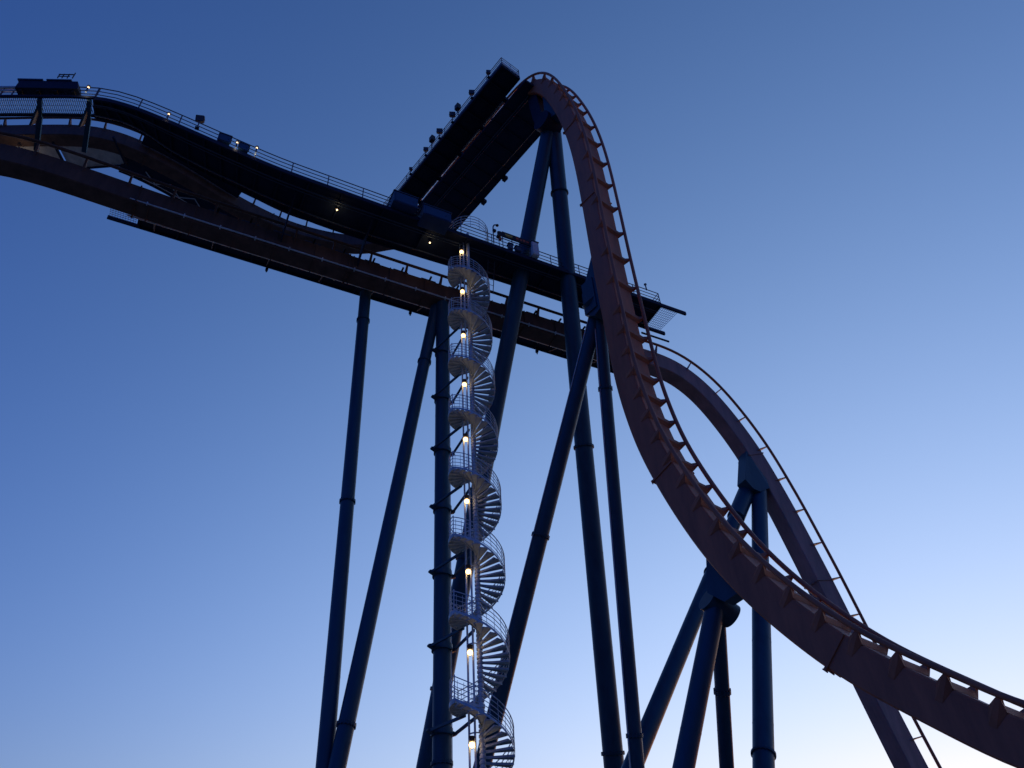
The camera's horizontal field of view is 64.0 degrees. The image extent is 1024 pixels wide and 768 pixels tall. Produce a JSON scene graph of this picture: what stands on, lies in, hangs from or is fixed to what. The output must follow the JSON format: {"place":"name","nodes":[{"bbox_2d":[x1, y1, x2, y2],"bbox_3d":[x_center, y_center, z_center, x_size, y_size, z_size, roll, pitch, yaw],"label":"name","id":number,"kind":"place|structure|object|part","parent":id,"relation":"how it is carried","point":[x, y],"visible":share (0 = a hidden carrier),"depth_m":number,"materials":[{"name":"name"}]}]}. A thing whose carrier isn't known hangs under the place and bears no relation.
{"place":"outdoors","nodes":[
{"label":"outdoors","id":0,"kind":"place"},
{"bbox_2d":[0,0,1023,767],"label":"sky","id":1,"kind":"structure","parent":0,"point":[829,194],"materials":[{"name":"blue"}]},
{"label":"ground","id":2,"kind":"structure","parent":0,"visible":0},
{"bbox_2d":[315,289,370,767],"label":"support column","id":3,"kind":"structure","parent":2,"relation":"on","point":[331,688],"depth_m":42.98,"materials":[{"name":"blue metal"}]},
{"bbox_2d":[328,303,435,767],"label":"support column","id":4,"kind":"structure","parent":2,"relation":"on","point":[346,723],"depth_m":42.51,"materials":[{"name":"blue metal"}]},
{"bbox_2d":[0,131,611,364],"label":"brake run track","id":5,"kind":"structure","parent":4,"relation":"on","point":[35,166],"depth_m":53.05,"materials":[{"name":"brown metal"}]},
{"bbox_2d":[107,208,612,372],"bbox_3d":[-8.356,-6.509,59.535,39.200,2.934,2.720,16,-46,-21],"label":"catwalk","id":6,"kind":"object","parent":5,"relation":"attached to","point":[248,257],"visible":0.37,"depth_m":57.60,"materials":[{"name":"blue paint"}]},
{"bbox_2d":[93,88,686,342],"bbox_3d":[-6.347,-9.753,57.001,42.877,4.141,4.108,16,-46,-21],"label":"catwalk","id":7,"kind":"object","parent":5,"relation":"attached to","point":[314,201],"visible":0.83,"depth_m":54.33,"materials":[{"name":"blue paint"}]},
{"bbox_2d":[0,87,99,152],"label":"grated catwalk","id":8,"kind":"object","parent":7,"relation":"attached to","point":[37,114],"visible":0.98,"depth_m":48.85,"materials":[{"name":"metal"}]},
{"bbox_2d":[0,86,16,94],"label":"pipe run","id":9,"kind":"object","parent":8,"relation":"on","point":[11,88],"visible":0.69,"depth_m":48.71,"materials":[{"name":"metal"}]},
{"bbox_2d":[15,73,80,94],"bbox_3d":[-27.569,-17.821,48.957,3.712,1.720,0.835,0,-42,-4],"label":"equipment housing","id":10,"kind":"object","parent":8,"relation":"on","point":[31,86],"visible":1,"depth_m":48.54,"materials":[{"name":"blue paint"}]},
{"bbox_2d":[195,115,204,130],"bbox_3d":[-19.548,-16.292,51.164,0.603,1.285,0.515,4,-43,-9],"label":"floodlight","id":11,"kind":"object","parent":7,"relation":"attached to","point":[200,118],"visible":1,"depth_m":51.25,"materials":[{"name":"black metal"}]},
{"bbox_2d":[218,132,232,144],"bbox_3d":[-18.048,-15.282,51.416,0.800,0.760,0.540,16,-46,-21],"label":"junction box","id":12,"kind":"object","parent":7,"relation":"attached to","point":[225,138],"visible":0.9,"depth_m":51.21,"materials":[{"name":"blue metal"}]},
{"bbox_2d":[219,133,230,141],"bbox_3d":[-17.940,-15.411,51.237,0.602,0.588,0.047,16,-46,-21],"label":"door","id":13,"kind":"structure","parent":12,"relation":"in","point":[224,137],"depth_m":51.23,"materials":[{"name":"blue metal"}]},
{"bbox_2d":[238,141,250,152],"bbox_3d":[-16.973,-14.823,51.744,0.700,0.700,0.540,16,-46,-21],"label":"junction box","id":14,"kind":"object","parent":7,"relation":"attached to","point":[243,147],"visible":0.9,"depth_m":51.54,"materials":[{"name":"metal"}]},
{"bbox_2d":[239,143,248,149],"bbox_3d":[-16.865,-14.952,51.565,0.516,0.538,0.047,16,-46,-21],"label":"door","id":15,"kind":"structure","parent":14,"relation":"in","point":[243,146],"depth_m":51.55,"materials":[{"name":"metal"}]},
{"bbox_2d":[388,189,418,214],"bbox_3d":[-7.367,-12.098,55.450,1.800,1.160,1.200,16,-46,-21],"label":"motor box","id":16,"kind":"object","parent":7,"relation":"on","point":[404,202],"visible":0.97,"depth_m":55.00,"materials":[{"name":"metal"}]},
{"bbox_2d":[395,191,415,206],"bbox_3d":[-7.115,-12.431,55.056,1.462,0.924,0.047,16,-46,-21],"label":"door","id":17,"kind":"structure","parent":16,"relation":"in","point":[401,197],"depth_m":55.04,"materials":[{"name":"blue metal"}]},
{"bbox_2d":[417,203,451,234],"bbox_3d":[-5.293,-11.183,55.738,2.100,1.060,1.300,16,-46,-21],"label":"motor box","id":18,"kind":"object","parent":7,"relation":"on","point":[434,219],"visible":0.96,"depth_m":55.35,"materials":[{"name":"blue metal"}]},
{"bbox_2d":[426,205,448,220],"bbox_3d":[-5.019,-11.547,55.311,1.720,0.840,0.047,16,-46,-21],"label":"door","id":19,"kind":"structure","parent":18,"relation":"in","point":[430,210],"depth_m":55.29,"materials":[{"name":"metal"}]},
{"bbox_2d":[486,259,494,291],"bbox_3d":[-1.523,-7.651,58.426,0.532,1.447,2.006,2,-42,-7],"label":"access ladder","id":20,"kind":"object","parent":7,"relation":"hanging from","point":[491,274],"visible":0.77,"depth_m":58.39,"materials":[{"name":"black metal"}]},
{"bbox_2d":[492,224,498,242],"bbox_3d":[-1.139,-10.716,58.432,0.526,2.316,0.297,11,-44,-16],"label":"gooseneck lamp","id":21,"kind":"object","parent":7,"relation":"attached to","point":[493,229],"visible":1,"depth_m":58.54,"materials":[{"name":"black metal"}]},
{"bbox_2d":[496,231,503,245],"bbox_3d":[-0.895,-10.272,58.163,0.540,1.370,0.420,16,-46,-21],"label":"round horn","id":22,"kind":"object","parent":7,"relation":"attached to","point":[500,234],"visible":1,"depth_m":58.26,"materials":[{"name":"black metal"}]},
{"bbox_2d":[506,242,513,249],"bbox_3d":[-0.121,-9.727,58.346,0.420,0.620,0.380,16,-46,-21],"label":"control box","id":23,"kind":"object","parent":7,"relation":"attached to","point":[510,245],"visible":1,"depth_m":58.27,"materials":[{"name":"black metal"}]},
{"bbox_2d":[502,231,530,256],"bbox_3d":[0.338,-10.021,58.662,2.300,1.630,0.175,16,-46,-21],"label":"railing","id":24,"kind":"object","parent":7,"relation":"attached to","point":[517,239],"visible":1,"depth_m":58.89,"materials":[{"name":"black metal"}]},
{"bbox_2d":[514,245,521,252],"bbox_3d":[0.416,-9.603,58.587,0.500,0.500,0.380,16,-46,-21],"label":"control box","id":25,"kind":"object","parent":7,"relation":"attached to","point":[517,248],"visible":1,"depth_m":58.47,"materials":[{"name":"black metal"}]},
{"bbox_2d":[529,240,539,258],"bbox_3d":[1.607,-9.667,59.137,0.620,1.500,0.540,16,-46,-21],"label":"pale cabinet","id":26,"kind":"object","parent":7,"relation":"on","point":[534,248],"visible":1,"depth_m":58.84,"materials":[{"name":"metal"}]},
{"bbox_3d":[1.715,-9.796,58.958,0.447,1.210,0.047,16,-46,-21],"label":"door","id":27,"kind":"part","parent":26,"relation":"part of","materials":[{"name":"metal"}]},
{"bbox_2d":[431,300,452,767],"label":"stair support column","id":28,"kind":"structure","parent":2,"relation":"on","point":[442,750],"depth_m":43.70,"materials":[{"name":"blue metal"}]},
{"bbox_2d":[431,374,467,404],"bbox_3d":[-3.803,0.379,51.079,1.560,0.405,3.306,20,-47,-25],"label":"stair bracket","id":29,"kind":"object","parent":28,"relation":"attached to","point":[436,395],"visible":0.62,"depth_m":51.32,"materials":[{"name":"blue metal"}]},
{"bbox_2d":[432,327,466,357],"bbox_3d":[-4.027,-2.663,53.819,1.560,0.405,3.306,20,-47,-25],"label":"stair bracket","id":30,"kind":"object","parent":28,"relation":"attached to","point":[437,348],"visible":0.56,"depth_m":54.05,"materials":[{"name":"blue metal"}]},
{"bbox_2d":[429,485,470,513],"bbox_3d":[-3.356,6.463,45.600,1.560,0.405,3.306,20,-47,-25],"label":"stair bracket","id":31,"kind":"object","parent":28,"relation":"attached to","point":[439,503],"visible":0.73,"depth_m":45.87,"materials":[{"name":"blue metal"}]},
{"bbox_2d":[430,426,469,456],"bbox_3d":[-3.579,3.421,48.340,1.560,0.405,3.306,20,-47,-25],"label":"stair bracket","id":32,"kind":"object","parent":28,"relation":"attached to","point":[436,447],"visible":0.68,"depth_m":48.61,"materials":[{"name":"blue metal"}]},
{"bbox_2d":[428,552,472,579],"bbox_3d":[-3.132,9.505,42.860,1.560,0.405,3.306,20,-47,-25],"label":"stair bracket","id":33,"kind":"object","parent":28,"relation":"attached to","point":[440,568],"visible":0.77,"depth_m":43.13,"materials":[{"name":"blue metal"}]},
{"bbox_2d":[427,627,474,653],"bbox_3d":[-2.908,12.547,40.121,1.560,0.405,3.306,20,-47,-25],"label":"stair bracket","id":34,"kind":"object","parent":28,"relation":"attached to","point":[441,643],"visible":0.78,"depth_m":40.38,"materials":[{"name":"blue metal"}]},
{"bbox_2d":[426,715,476,737],"bbox_3d":[-2.684,15.589,37.381,1.560,0.405,3.306,20,-47,-25],"label":"stair bracket","id":35,"kind":"object","parent":28,"relation":"attached to","point":[441,728],"visible":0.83,"depth_m":37.64,"materials":[{"name":"blue metal"}]},
{"bbox_2d":[448,216,514,767],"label":"spiral staircase","id":36,"kind":"structure","parent":2,"relation":"on","point":[471,315],"depth_m":42.50,"materials":[{"name":"metal"}]},
{"bbox_2d":[462,379,466,386],"bbox_3d":[-2.809,-0.023,48.217,0.259,0.542,0.258,31,-52,-33],"label":"stair lamp","id":37,"kind":"object","parent":36,"relation":"attached to","point":[464,382],"visible":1,"depth_m":48.15,"materials":[{"name":"white glass"}]},
{"bbox_2d":[463,433,467,441],"bbox_3d":[-2.586,3.019,45.478,0.259,0.542,0.258,31,-52,-33],"label":"stair lamp","id":38,"kind":"object","parent":36,"relation":"attached to","point":[465,438],"visible":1,"depth_m":45.40,"materials":[{"name":"white glass"}]},
{"bbox_2d":[464,494,469,503],"bbox_3d":[-2.362,6.062,42.738,0.259,0.542,0.258,31,-52,-33],"label":"stair lamp","id":39,"kind":"object","parent":36,"relation":"attached to","point":[466,500],"visible":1,"depth_m":42.66,"materials":[{"name":"white glass"}]},
{"bbox_2d":[465,564,470,574],"bbox_3d":[-2.138,9.104,39.998,0.259,0.542,0.258,31,-52,-33],"label":"stair lamp","id":40,"kind":"object","parent":36,"relation":"attached to","point":[467,568],"visible":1,"depth_m":39.97,"materials":[{"name":"white glass"}]},
{"bbox_2d":[467,644,472,654],"bbox_3d":[-1.914,12.146,37.259,0.259,0.542,0.258,31,-52,-33],"label":"stair lamp","id":41,"kind":"object","parent":36,"relation":"attached to","point":[469,651],"visible":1,"depth_m":37.25,"materials":[{"name":"white glass"}]},
{"bbox_2d":[468,736,475,747],"bbox_3d":[-1.693,15.151,34.553,0.259,0.542,0.258,31,-52,-33],"label":"stair lamp","id":42,"kind":"object","parent":36,"relation":"attached to","point":[472,744],"visible":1,"depth_m":34.50,"materials":[{"name":"white glass"}]},
{"bbox_2d":[416,130,552,767],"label":"support column","id":43,"kind":"structure","parent":2,"relation":"on","point":[509,336],"depth_m":56.35,"materials":[{"name":"blue metal"}]},
{"bbox_2d":[527,94,561,132],"bbox_3d":[2.776,-22.428,66.874,1.600,6.650,3.000,26,-50,-30],"label":"summit saddle","id":44,"kind":"object","parent":43,"relation":"on","point":[544,116],"visible":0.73,"depth_m":65.00,"materials":[{"name":"blue paint"}]},
{"bbox_2d":[418,72,1023,767],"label":"vertical drop track","id":45,"kind":"structure","parent":44,"relation":"on","point":[786,606],"depth_m":33.37,"materials":[{"name":"brown metal"}]},
{"bbox_2d":[0,117,392,253],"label":"turnaround track","id":46,"kind":"structure","parent":45,"relation":"attached to","point":[130,147],"depth_m":72.28,"materials":[{"name":"metal"}]},
{"bbox_2d":[20,136,127,168],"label":"service walkway","id":47,"kind":"structure","parent":46,"relation":"attached to","point":[111,158],"depth_m":71.25,"materials":[{"name":"metal"}]},
{"bbox_2d":[119,136,241,219],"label":"turnaround catwalk","id":48,"kind":"object","parent":46,"relation":"attached to","point":[135,166],"visible":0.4,"depth_m":74.21,"materials":[{"name":"blue paint"}]},
{"bbox_2d":[143,172,199,206],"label":"zigzag bracing","id":49,"kind":"object","parent":48,"relation":"attached to","point":[171,193],"visible":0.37,"depth_m":74.86,"materials":[{"name":"metal"}]},
{"bbox_2d":[414,80,540,229],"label":"summit catwalk","id":50,"kind":"object","parent":45,"relation":"attached to","point":[506,138],"visible":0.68,"depth_m":74.01,"materials":[{"name":"blue paint"}]},
{"bbox_2d":[383,57,519,205],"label":"summit catwalk","id":51,"kind":"object","parent":50,"relation":"attached to","point":[492,92],"visible":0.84,"depth_m":73.45,"materials":[{"name":"blue paint"}]},
{"bbox_2d":[423,147,427,156],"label":"floodlight","id":52,"kind":"object","parent":51,"relation":"attached to","point":[425,149],"visible":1,"depth_m":75.85,"materials":[{"name":"black metal"}]},
{"bbox_2d":[429,135,434,143],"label":"loudspeaker","id":53,"kind":"object","parent":51,"relation":"attached to","point":[431,139],"visible":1,"depth_m":75.35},
{"bbox_2d":[436,128,442,139],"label":"floodlight","id":54,"kind":"object","parent":51,"relation":"attached to","point":[439,131],"visible":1,"depth_m":74.75,"materials":[{"name":"black metal"}]},
{"bbox_2d":[449,111,454,123],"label":"floodlight","id":55,"kind":"object","parent":51,"relation":"attached to","point":[451,114],"visible":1,"depth_m":73.72,"materials":[{"name":"black metal"}]},
{"bbox_2d":[454,102,460,113],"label":"loudspeaker","id":56,"kind":"object","parent":51,"relation":"attached to","point":[457,107],"visible":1,"depth_m":73.14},
{"bbox_2d":[468,90,473,99],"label":"floodlight","id":57,"kind":"object","parent":51,"relation":"attached to","point":[471,92],"visible":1,"depth_m":71.86,"materials":[{"name":"black metal"}]},
{"bbox_2d":[473,317,595,767],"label":"support column","id":58,"kind":"structure","parent":2,"relation":"on","point":[532,567],"depth_m":44.09,"materials":[{"name":"blue metal"}]},
{"bbox_2d":[581,259,602,320],"bbox_3d":[5.060,-5.493,49.986,1.717,4.800,1.380,26,-50,-30],"label":"drop saddle","id":59,"kind":"object","parent":58,"relation":"attached to","point":[591,304],"visible":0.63,"depth_m":49.02,"materials":[{"name":"blue paint"}]},
{"bbox_2d":[549,132,624,767],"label":"support column","id":60,"kind":"structure","parent":2,"relation":"on","point":[612,753],"depth_m":52.88,"materials":[{"name":"blue metal"}]},
{"bbox_2d":[595,319,644,767],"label":"support column","id":61,"kind":"structure","parent":2,"relation":"on","point":[634,735],"depth_m":42.82,"materials":[{"name":"blue metal"}]},
{"bbox_2d":[621,511,743,767],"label":"support column","id":62,"kind":"structure","parent":2,"relation":"on","point":[657,705],"depth_m":46.00,"materials":[{"name":"blue metal"}]},
{"bbox_2d":[672,606,723,767],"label":"support column","id":63,"kind":"structure","parent":2,"relation":"on","point":[689,736],"depth_m":31.33,"materials":[{"name":"blue metal"}]},
{"bbox_2d":[699,559,742,627],"bbox_3d":[8.877,8.312,33.740,1.639,2.812,2.500,20,-47,-25],"label":"saddle","id":64,"kind":"object","parent":63,"relation":"on","point":[723,595],"visible":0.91,"depth_m":33.26,"materials":[{"name":"blue paint"}]},
{"bbox_2d":[713,623,733,767],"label":"support column","id":65,"kind":"structure","parent":2,"relation":"on","point":[722,690],"depth_m":33.47,"materials":[{"name":"blue metal"}]},
{"bbox_2d":[750,490,776,767],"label":"support column","id":66,"kind":"structure","parent":2,"relation":"on","point":[763,753],"depth_m":46.01,"materials":[{"name":"blue metal"}]},
{"bbox_2d":[727,451,769,520],"bbox_3d":[17.328,7.749,60.341,4.641,6.350,1.602,16,-46,-21],"label":"second drop saddle","id":67,"kind":"object","parent":66,"relation":"on","point":[751,480],"visible":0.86,"depth_m":59.98,"materials":[{"name":"blue paint"}]},
{"bbox_2d":[644,340,941,767],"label":"second drop track","id":68,"kind":"structure","parent":67,"relation":"on","point":[901,748],"depth_m":59.21,"materials":[{"name":"metal"}]}
]}

